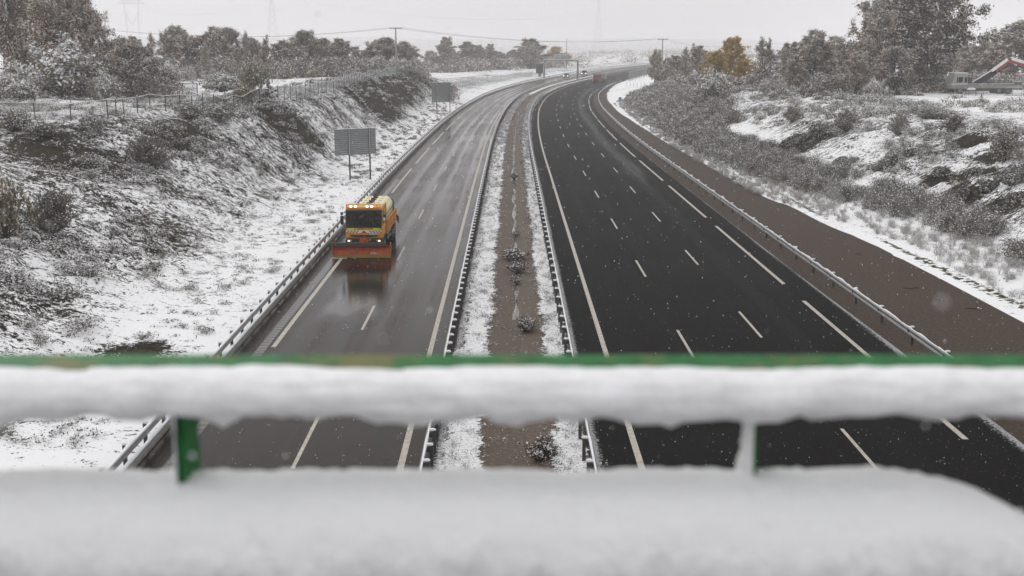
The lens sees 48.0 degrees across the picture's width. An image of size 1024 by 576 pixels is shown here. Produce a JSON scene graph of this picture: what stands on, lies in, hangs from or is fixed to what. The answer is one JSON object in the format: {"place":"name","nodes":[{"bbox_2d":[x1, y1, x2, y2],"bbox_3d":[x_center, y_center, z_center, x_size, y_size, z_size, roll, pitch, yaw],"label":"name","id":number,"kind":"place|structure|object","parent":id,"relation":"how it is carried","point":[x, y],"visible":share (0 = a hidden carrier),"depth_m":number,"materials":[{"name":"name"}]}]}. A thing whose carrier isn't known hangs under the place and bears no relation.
{"place":"outdoors","nodes":[
{"label":"outdoors","id":0,"kind":"place"},
{"bbox_2d":[0,1,1020,540],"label":"falling snow","id":1,"kind":"structure","parent":0,"point":[680,401],"depth_m":15.75,"materials":[{"name":"white snow"}]},
{"bbox_2d":[0,37,1023,469],"bbox_3d":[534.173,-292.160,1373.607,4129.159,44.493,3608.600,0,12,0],"label":"ground","id":2,"kind":"structure","parent":0,"point":[122,325],"depth_m":78.90,"materials":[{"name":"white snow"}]},
{"bbox_2d":[0,109,33,131],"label":"bush","id":3,"kind":"object","parent":2,"relation":"on","point":[17,122],"visible":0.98,"depth_m":82.25,"materials":[{"name":"grey plant"}]},
{"bbox_2d":[0,173,37,239],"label":"bush","id":4,"kind":"object","parent":2,"relation":"on","point":[8,204],"visible":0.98,"depth_m":57.62,"materials":[{"name":"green plant"}]},
{"bbox_2d":[0,73,41,103],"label":"broom bush","id":5,"kind":"object","parent":2,"relation":"on","point":[15,89],"visible":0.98,"depth_m":105.92,"materials":[{"name":"grey plant"}]},
{"bbox_2d":[0,0,42,68],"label":"oak tree","id":6,"kind":"object","parent":2,"relation":"on","point":[15,38],"visible":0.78,"depth_m":137.70,"materials":[{"name":"grey plant"}]},
{"bbox_2d":[0,55,47,98],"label":"broom bush","id":7,"kind":"object","parent":2,"relation":"on","point":[13,68],"visible":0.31,"depth_m":115.71,"materials":[{"name":"grey plant"}]},
{"bbox_2d":[22,120,62,137],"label":"bush","id":8,"kind":"object","parent":2,"relation":"on","point":[42,128],"visible":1,"depth_m":81.11,"materials":[{"name":"grey plant"}]},
{"bbox_2d":[12,0,97,65],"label":"oak tree","id":9,"kind":"object","parent":2,"relation":"on","point":[52,16],"visible":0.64,"depth_m":130.97,"materials":[{"name":"grey plant"}]},
{"bbox_2d":[23,187,87,233],"bbox_3d":[-24.987,-4.040,62.477,3.249,2.962,3.314,8,14,33],"label":"frosted bush","id":10,"kind":"object","parent":2,"relation":"on","point":[53,208],"visible":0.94,"depth_m":61.91,"materials":[{"name":"grey plant"}]},
{"bbox_2d":[20,33,112,99],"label":"broom bush","id":11,"kind":"object","parent":2,"relation":"on","point":[55,76],"visible":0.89,"depth_m":120.36,"materials":[{"name":"grey plant"}]},
{"bbox_2d":[70,115,107,131],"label":"bush","id":12,"kind":"object","parent":2,"relation":"on","point":[91,122],"visible":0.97,"depth_m":83.47,"materials":[{"name":"grey plant"}]},
{"bbox_2d":[65,0,124,81],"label":"oak tree","id":13,"kind":"object","parent":2,"relation":"on","point":[86,12],"visible":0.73,"depth_m":133.68,"materials":[{"name":"grey plant"}]},
{"bbox_2d":[85,69,125,100],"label":"broom bush","id":14,"kind":"object","parent":2,"relation":"on","point":[100,80],"visible":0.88,"depth_m":119.70,"materials":[{"name":"grey plant"}]},
{"bbox_2d":[0,88,266,120],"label":"fence","id":15,"kind":"object","parent":2,"relation":"on","point":[139,100],"visible":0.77,"depth_m":93.94,"materials":[{"name":"metal"}]},
{"bbox_2d":[103,41,166,97],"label":"tree","id":16,"kind":"object","parent":2,"relation":"on","point":[125,70],"visible":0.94,"depth_m":122.01,"materials":[{"name":"grey plant"}]},
{"bbox_2d":[118,132,177,169],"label":"frosted bush","id":17,"kind":"object","parent":2,"relation":"on","point":[149,151],"visible":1,"depth_m":81.15,"materials":[{"name":"grey plant"}]},
{"bbox_2d":[144,64,184,91],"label":"bush","id":18,"kind":"object","parent":2,"relation":"on","point":[167,74],"visible":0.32,"depth_m":129.40,"materials":[{"name":"grey plant"}]},
{"bbox_2d":[149,119,187,138],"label":"bush","id":19,"kind":"object","parent":2,"relation":"on","point":[165,128],"visible":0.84,"depth_m":89.66,"materials":[{"name":"grey plant"}]},
{"bbox_2d":[153,24,197,67],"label":"tree","id":20,"kind":"object","parent":2,"relation":"on","point":[173,48],"visible":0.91,"depth_m":192.73,"materials":[{"name":"grey plant"}]},
{"bbox_2d":[0,75,371,138],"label":"field scrub","id":21,"kind":"object","parent":2,"relation":"on","point":[38,108],"visible":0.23,"depth_m":101.04,"materials":[{"name":"grey plant"}]},
{"bbox_2d":[172,101,212,120],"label":"bush","id":22,"kind":"object","parent":2,"relation":"on","point":[191,111],"visible":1,"depth_m":98.71,"materials":[{"name":"grey plant"}]},
{"bbox_2d":[185,33,214,78],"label":"tree","id":23,"kind":"object","parent":2,"relation":"on","point":[200,40],"visible":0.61,"depth_m":194.94,"materials":[{"name":"grey plant"}]},
{"bbox_2d":[196,42,213,73],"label":"bare tree","id":24,"kind":"object","parent":2,"relation":"on","point":[208,64],"visible":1,"depth_m":181.33,"materials":[{"name":"grey plant"}]},
{"bbox_2d":[0,71,431,336],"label":"bank broom","id":25,"kind":"object","parent":2,"relation":"on","point":[14,276],"visible":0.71,"depth_m":77.11,"materials":[{"name":"grey plant"}]},
{"bbox_2d":[193,70,242,91],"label":"bush","id":26,"kind":"object","parent":2,"relation":"on","point":[214,81],"visible":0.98,"depth_m":138.85,"materials":[{"name":"grey plant"}]},
{"bbox_2d":[200,25,236,62],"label":"tree","id":27,"kind":"object","parent":2,"relation":"on","point":[216,38],"visible":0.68,"depth_m":196.68,"materials":[{"name":"grey plant"}]},
{"bbox_2d":[0,100,440,438],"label":"verge weeds","id":28,"kind":"object","parent":2,"relation":"on","point":[164,255],"visible":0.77,"depth_m":64.28,"materials":[{"name":"grey plant"}]},
{"bbox_2d":[208,104,239,121],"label":"bush","id":29,"kind":"object","parent":2,"relation":"on","point":[218,113],"visible":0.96,"depth_m":102.74,"materials":[{"name":"grey plant"}]},
{"bbox_2d":[215,26,245,62],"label":"tree","id":30,"kind":"object","parent":2,"relation":"on","point":[231,34],"visible":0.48,"depth_m":199.66,"materials":[{"name":"grey plant"}]},
{"bbox_2d":[37,51,462,101],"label":"undergrowth","id":31,"kind":"object","parent":2,"relation":"on","point":[299,68],"visible":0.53,"depth_m":200.27,"materials":[{"name":"grey plant"}]},
{"bbox_2d":[239,36,264,63],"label":"tree","id":32,"kind":"object","parent":2,"relation":"on","point":[255,47],"visible":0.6,"depth_m":206.61,"materials":[{"name":"grey plant"}]},
{"bbox_2d":[237,57,268,90],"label":"bush","id":33,"kind":"object","parent":2,"relation":"on","point":[252,78],"visible":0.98,"depth_m":136.96,"materials":[{"name":"grey plant"}]},
{"bbox_2d":[255,33,278,84],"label":"bare tree","id":34,"kind":"object","parent":2,"relation":"on","point":[265,49],"visible":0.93,"depth_m":154.37,"materials":[{"name":"grey plant"}]},
{"bbox_2d":[269,40,302,67],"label":"tree","id":35,"kind":"object","parent":2,"relation":"on","point":[283,47],"visible":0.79,"depth_m":209.90,"materials":[{"name":"grey plant"}]},
{"bbox_2d":[287,29,331,63],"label":"tree","id":36,"kind":"object","parent":2,"relation":"on","point":[304,42],"visible":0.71,"depth_m":216.79,"materials":[{"name":"grey plant"}]},
{"bbox_2d":[313,36,339,67],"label":"tree","id":37,"kind":"object","parent":2,"relation":"on","point":[327,46],"visible":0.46,"depth_m":222.52,"materials":[{"name":"grey plant"}]},
{"bbox_2d":[277,67,395,99],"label":"fence","id":38,"kind":"object","parent":2,"relation":"on","point":[333,81],"visible":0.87,"depth_m":154.76,"materials":[{"name":"metal"}]},
{"bbox_2d":[131,76,558,468],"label":"kerb","id":39,"kind":"structure","parent":2,"relation":"on","point":[170,425],"depth_m":57.51,"materials":[{"name":"concrete"}]},
{"bbox_2d":[331,37,358,63],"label":"tree","id":40,"kind":"object","parent":2,"relation":"on","point":[343,44],"visible":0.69,"depth_m":233.83,"materials":[{"name":"grey plant"}]},
{"bbox_2d":[334,127,375,179],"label":"road sign","id":41,"kind":"object","parent":2,"relation":"on","point":[343,145],"visible":0.97,"depth_m":108.84,"materials":[{"name":"metal"}]},
{"bbox_2d":[98,61,666,468],"bbox_3d":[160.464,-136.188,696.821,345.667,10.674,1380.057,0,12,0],"label":"safety barrier","id":42,"kind":"object","parent":2,"relation":"on","point":[129,447],"visible":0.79,"depth_m":53.84,"materials":[{"name":"metal"}]},
{"bbox_2d":[363,36,405,60],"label":"tree","id":43,"kind":"object","parent":2,"relation":"on","point":[387,44],"visible":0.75,"depth_m":255.25,"materials":[{"name":"grey plant"}]},
{"bbox_2d":[135,61,687,470],"bbox_3d":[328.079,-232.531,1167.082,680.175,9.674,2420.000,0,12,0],"label":"motorway carriageway","id":44,"kind":"structure","parent":2,"relation":"on","point":[422,272],"depth_m":52.95,"materials":[{"name":"grey asphalt"}]},
{"bbox_2d":[160,179,399,470],"bbox_3d":[-10.448,-0.742,63.144,0.513,0.001,96.008,0,12,-1],"label":"rumble strip","id":45,"kind":"object","parent":44,"relation":"on","point":[260,350],"visible":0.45,"depth_m":52.53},
{"bbox_2d":[271,258,342,346],"bbox_3d":[-9.996,0.315,58.000,0.211,0.001,21.203,0,12,-1],"label":"lane marking","id":46,"kind":"object","parent":44,"relation":"on","point":[287,328],"visible":1,"depth_m":55.21,"materials":[{"name":"paint"}]},
{"bbox_2d":[313,255,404,320],"bbox_3d":[-7.415,-0.136,60.205,3.690,0.001,22.000,0,12,0],"label":"wet patch","id":47,"kind":"object","parent":44,"relation":"on","point":[358,290],"visible":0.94,"depth_m":59.17,"materials":[{"name":"grey liquid"}]},
{"bbox_2d":[330,195,398,257],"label":"snowplough truck","id":48,"kind":"object","parent":44,"relation":"on","point":[370,223],"visible":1,"depth_m":69.06,"materials":[{"name":"orange paint"}]},
{"bbox_2d":[397,67,637,468],"bbox_3d":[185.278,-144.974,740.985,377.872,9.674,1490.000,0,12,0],"label":"lane marking","id":49,"kind":"object","parent":44,"relation":"on","point":[404,451],"visible":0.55,"depth_m":55.87,"materials":[{"name":"paint"}]},
{"bbox_2d":[428,76,612,471],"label":"snow bank","id":50,"kind":"structure","parent":44,"relation":"on","point":[474,346],"depth_m":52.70,"materials":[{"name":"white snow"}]},
{"bbox_2d":[418,54,749,469],"bbox_3d":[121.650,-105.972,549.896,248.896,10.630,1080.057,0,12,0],"label":"safety barrier","id":51,"kind":"object","parent":44,"relation":"on","point":[426,463],"visible":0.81,"depth_m":57.05,"materials":[{"name":"metal"}]},
{"bbox_2d":[397,40,425,66],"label":"tree","id":52,"kind":"object","parent":2,"relation":"on","point":[408,51],"visible":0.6,"depth_m":261.33,"materials":[{"name":"grey plant"}]},
{"bbox_2d":[406,55,431,81],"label":"bush","id":53,"kind":"object","parent":2,"relation":"on","point":[416,73],"visible":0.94,"depth_m":246.64,"materials":[{"name":"grey plant"}]},
{"bbox_2d":[431,82,450,110],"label":"road sign","id":54,"kind":"object","parent":2,"relation":"on","point":[437,87],"visible":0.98,"depth_m":219.61,"materials":[{"name":"metal"}]},
{"bbox_2d":[431,36,456,65],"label":"tall tree","id":55,"kind":"object","parent":2,"relation":"on","point":[445,50],"visible":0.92,"depth_m":420.14,"materials":[{"name":"grey plant"}]},
{"bbox_2d":[457,41,476,60],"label":"tall tree","id":56,"kind":"object","parent":2,"relation":"on","point":[469,47],"visible":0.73,"depth_m":450.18,"materials":[{"name":"grey plant"}]},
{"bbox_2d":[421,56,565,72],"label":"undergrowth","id":57,"kind":"object","parent":2,"relation":"on","point":[502,63],"visible":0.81,"depth_m":445.55,"materials":[{"name":"grey plant"}]},
{"bbox_2d":[523,44,543,68],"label":"tree","id":58,"kind":"object","parent":2,"relation":"on","point":[531,49],"visible":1,"depth_m":459.31,"materials":[{"name":"grey plant"}]},
{"bbox_2d":[452,65,668,471],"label":"median ditch","id":59,"kind":"object","parent":2,"relation":"on","point":[509,450],"visible":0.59,"depth_m":54.51,"materials":[{"name":"brown soil"}]},
{"bbox_2d":[512,189,518,319],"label":"puddle","id":60,"kind":"object","parent":59,"relation":"on","point":[516,312],"visible":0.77,"depth_m":62.05,"materials":[{"name":"grey liquid"}]},
{"bbox_2d":[522,435,555,460],"bbox_3d":[0.834,5.002,34.949,1.067,1.073,0.984,-2,12,-12],"label":"median shrub","id":61,"kind":"object","parent":59,"relation":"on","point":[543,449],"visible":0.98,"depth_m":34.77,"materials":[{"name":"grey plant"}]},
{"bbox_2d":[521,78,592,472],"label":"snow bank","id":62,"kind":"structure","parent":59,"relation":"on","point":[559,436],"depth_m":50.96,"materials":[{"name":"white snow"}]},
{"bbox_2d":[384,47,895,71],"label":"distant scrub","id":63,"kind":"object","parent":2,"relation":"on","point":[580,58],"visible":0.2,"depth_m":684.28,"materials":[{"name":"grey plant"}]},
{"bbox_2d":[527,54,756,470],"bbox_3d":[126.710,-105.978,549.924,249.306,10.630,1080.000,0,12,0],"label":"safety barrier","id":64,"kind":"object","parent":2,"relation":"on","point":[587,440],"visible":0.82,"depth_m":55.83,"materials":[{"name":"metal"}]},
{"bbox_2d":[647,49,667,81],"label":"tree","id":65,"kind":"object","parent":2,"relation":"on","point":[655,60],"visible":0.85,"depth_m":294.20,"materials":[{"name":"grey plant"}]},
{"bbox_2d":[687,44,709,75],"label":"tree","id":66,"kind":"object","parent":2,"relation":"on","point":[698,54],"visible":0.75,"depth_m":255.68,"materials":[{"name":"grey plant"}]},
{"bbox_2d":[695,50,730,77],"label":"orange tree","id":67,"kind":"object","parent":2,"relation":"on","point":[718,60],"visible":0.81,"depth_m":213.09,"materials":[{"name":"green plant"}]},
{"bbox_2d":[693,63,735,102],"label":"round bush","id":68,"kind":"object","parent":2,"relation":"on","point":[713,84],"visible":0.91,"depth_m":178.06,"materials":[{"name":"grey plant"}]},
{"bbox_2d":[718,36,752,76],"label":"orange tree","id":69,"kind":"object","parent":2,"relation":"on","point":[729,45],"visible":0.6,"depth_m":215.95,"materials":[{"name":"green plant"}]},
{"bbox_2d":[661,103,819,191],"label":"brown thicket","id":70,"kind":"object","parent":2,"relation":"on","point":[736,115],"visible":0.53,"depth_m":149.03,"materials":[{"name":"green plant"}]},
{"bbox_2d":[731,60,757,77],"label":"orange tree","id":71,"kind":"object","parent":2,"relation":"on","point":[741,68],"visible":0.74,"depth_m":207.69,"materials":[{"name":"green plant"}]},
{"bbox_2d":[750,36,774,81],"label":"bare tree","id":72,"kind":"object","parent":2,"relation":"on","point":[762,53],"visible":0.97,"depth_m":185.97,"materials":[{"name":"grey plant"}]},
{"bbox_2d":[530,55,1023,512],"bbox_3d":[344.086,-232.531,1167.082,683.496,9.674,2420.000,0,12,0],"label":"motorway carriageway","id":73,"kind":"structure","parent":2,"relation":"on","point":[734,281],"depth_m":54.59,"materials":[{"name":"black asphalt"}]},
{"bbox_2d":[538,68,647,466],"bbox_3d":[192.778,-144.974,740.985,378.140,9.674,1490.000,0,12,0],"label":"lane marking","id":74,"kind":"object","parent":73,"relation":"on","point":[636,450],"visible":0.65,"depth_m":55.65,"materials":[{"name":"paint"}]},
{"bbox_2d":[802,301,967,438],"bbox_3d":[14.322,2.700,46.393,0.205,0.001,20.600,0,12,0],"label":"lane marking","id":75,"kind":"object","parent":73,"relation":"on","point":[949,425],"visible":0.64,"depth_m":48.54,"materials":[{"name":"paint"}]},
{"bbox_2d":[778,54,806,86],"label":"tree","id":76,"kind":"object","parent":2,"relation":"on","point":[794,65],"visible":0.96,"depth_m":176.18,"materials":[{"name":"grey plant"}]},
{"bbox_2d":[782,103,805,123],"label":"bush","id":77,"kind":"object","parent":2,"relation":"on","point":[791,114],"visible":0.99,"depth_m":132.59,"materials":[{"name":"grey plant"}]},
{"bbox_2d":[780,132,808,148],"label":"rock","id":78,"kind":"object","parent":2,"relation":"on","point":[796,140],"visible":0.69,"depth_m":120.04,"materials":[{"name":"grey stone"}]},
{"bbox_2d":[593,80,1023,443],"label":"paved shoulder","id":79,"kind":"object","parent":2,"relation":"on","point":[880,276],"visible":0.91,"depth_m":62.91},
{"bbox_2d":[598,82,950,354],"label":"safety barrier","id":80,"kind":"object","parent":79,"relation":"on","point":[923,340],"visible":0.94,"depth_m":63.05,"materials":[{"name":"metal"}]},
{"bbox_2d":[795,81,825,95],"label":"bush","id":81,"kind":"object","parent":2,"relation":"on","point":[813,88],"visible":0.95,"depth_m":153.26,"materials":[{"name":"grey plant"}]},
{"bbox_2d":[796,27,841,80],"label":"snowy tree","id":82,"kind":"object","parent":2,"relation":"on","point":[812,54],"visible":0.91,"depth_m":182.93,"materials":[{"name":"grey plant"}]},
{"bbox_2d":[616,98,1023,303],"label":"frosted grass","id":83,"kind":"structure","parent":2,"relation":"on","point":[751,186],"depth_m":79.62,"materials":[{"name":"white plant"}]},
{"bbox_2d":[621,78,1023,267],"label":"thicket","id":84,"kind":"object","parent":2,"relation":"on","point":[887,191],"visible":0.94,"depth_m":102.78,"materials":[{"name":"grey plant"}]},
{"bbox_2d":[822,34,854,76],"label":"tree","id":85,"kind":"object","parent":2,"relation":"on","point":[838,57],"visible":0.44,"depth_m":209.37,"materials":[{"name":"grey plant"}]},
{"bbox_2d":[663,69,1023,93],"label":"undergrowth","id":86,"kind":"object","parent":2,"relation":"on","point":[817,79],"visible":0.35,"depth_m":176.89,"materials":[{"name":"grey plant"}]},
{"bbox_2d":[832,105,862,131],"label":"bush","id":87,"kind":"object","parent":2,"relation":"on","point":[847,117],"visible":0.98,"depth_m":115.79,"materials":[{"name":"grey plant"}]},
{"bbox_2d":[678,84,1023,204],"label":"bank weeds","id":88,"kind":"object","parent":2,"relation":"on","point":[892,148],"visible":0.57,"depth_m":104.30,"materials":[{"name":"grey plant"}]},
{"bbox_2d":[837,50,884,95],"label":"tree","id":89,"kind":"object","parent":2,"relation":"on","point":[859,67],"visible":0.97,"depth_m":156.37,"materials":[{"name":"grey plant"}]},
{"bbox_2d":[843,0,905,78],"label":"bare tree","id":90,"kind":"object","parent":2,"relation":"on","point":[873,39],"visible":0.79,"depth_m":163.65,"materials":[{"name":"grey plant"}]},
{"bbox_2d":[861,76,889,95],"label":"bush","id":91,"kind":"object","parent":2,"relation":"on","point":[875,87],"visible":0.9,"depth_m":152.04,"materials":[{"name":"grey plant"}]},
{"bbox_2d":[729,83,1023,123],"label":"crest scrub","id":92,"kind":"object","parent":2,"relation":"on","point":[977,102],"visible":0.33,"depth_m":130.38,"materials":[{"name":"grey plant"}]},
{"bbox_2d":[866,45,917,94],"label":"tree","id":93,"kind":"object","parent":2,"relation":"on","point":[899,55],"visible":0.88,"depth_m":158.05,"materials":[{"name":"grey plant"}]},
{"bbox_2d":[887,109,910,135],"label":"bush","id":94,"kind":"object","parent":2,"relation":"on","point":[899,125],"visible":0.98,"depth_m":107.42,"materials":[{"name":"grey plant"}]},
{"bbox_2d":[835,0,998,81],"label":"great tree","id":95,"kind":"object","parent":2,"relation":"on","point":[916,16],"visible":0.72,"depth_m":166.35,"materials":[{"name":"grey plant"}]},
{"bbox_2d":[896,45,957,91],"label":"tree","id":96,"kind":"object","parent":2,"relation":"on","point":[935,75],"visible":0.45,"depth_m":167.75,"materials":[{"name":"grey plant"}]},
{"bbox_2d":[939,114,967,131],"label":"bush","id":97,"kind":"object","parent":2,"relation":"on","point":[953,123],"visible":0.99,"depth_m":101.53,"materials":[{"name":"grey plant"}]},
{"bbox_2d":[944,43,976,72],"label":"tree","id":98,"kind":"object","parent":2,"relation":"on","point":[965,54],"visible":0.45,"depth_m":219.06,"materials":[{"name":"grey plant"}]},
{"bbox_2d":[957,59,983,73],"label":"tree","id":99,"kind":"object","parent":2,"relation":"on","point":[966,67],"visible":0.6,"depth_m":201.09,"materials":[{"name":"grey plant"}]},
{"bbox_2d":[946,57,1023,93],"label":"crane truck","id":100,"kind":"object","parent":2,"relation":"on","point":[959,78],"visible":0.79,"depth_m":159.66,"materials":[{"name":"grey paint"}]},
{"bbox_2d":[976,46,1017,75],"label":"tree","id":101,"kind":"object","parent":2,"relation":"on","point":[989,58],"visible":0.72,"depth_m":195.55,"materials":[{"name":"grey plant"}]},
{"bbox_2d":[984,17,1023,75],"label":"tree","id":102,"kind":"object","parent":2,"relation":"on","point":[1010,40],"visible":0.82,"depth_m":199.19,"materials":[{"name":"grey plant"}]},
{"bbox_2d":[985,120,1023,160],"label":"dark bush","id":103,"kind":"object","parent":2,"relation":"on","point":[1005,144],"visible":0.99,"depth_m":84.56,"materials":[{"name":"grey plant"}]},
{"bbox_2d":[993,165,1023,185],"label":"bush","id":104,"kind":"object","parent":2,"relation":"on","point":[1012,176],"visible":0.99,"depth_m":76.97,"materials":[{"name":"grey plant"}]},
{"bbox_2d":[1,0,1023,42],"label":"sky","id":105,"kind":"structure","parent":0,"point":[710,19],"materials":[{"name":"white"}]},
{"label":"bridge deck","id":106,"kind":"structure","parent":0,"visible":0},
{"bbox_2d":[0,355,1023,575],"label":"bridge parapet","id":107,"kind":"structure","parent":106,"relation":"on","point":[186,515],"depth_m":1.47,"materials":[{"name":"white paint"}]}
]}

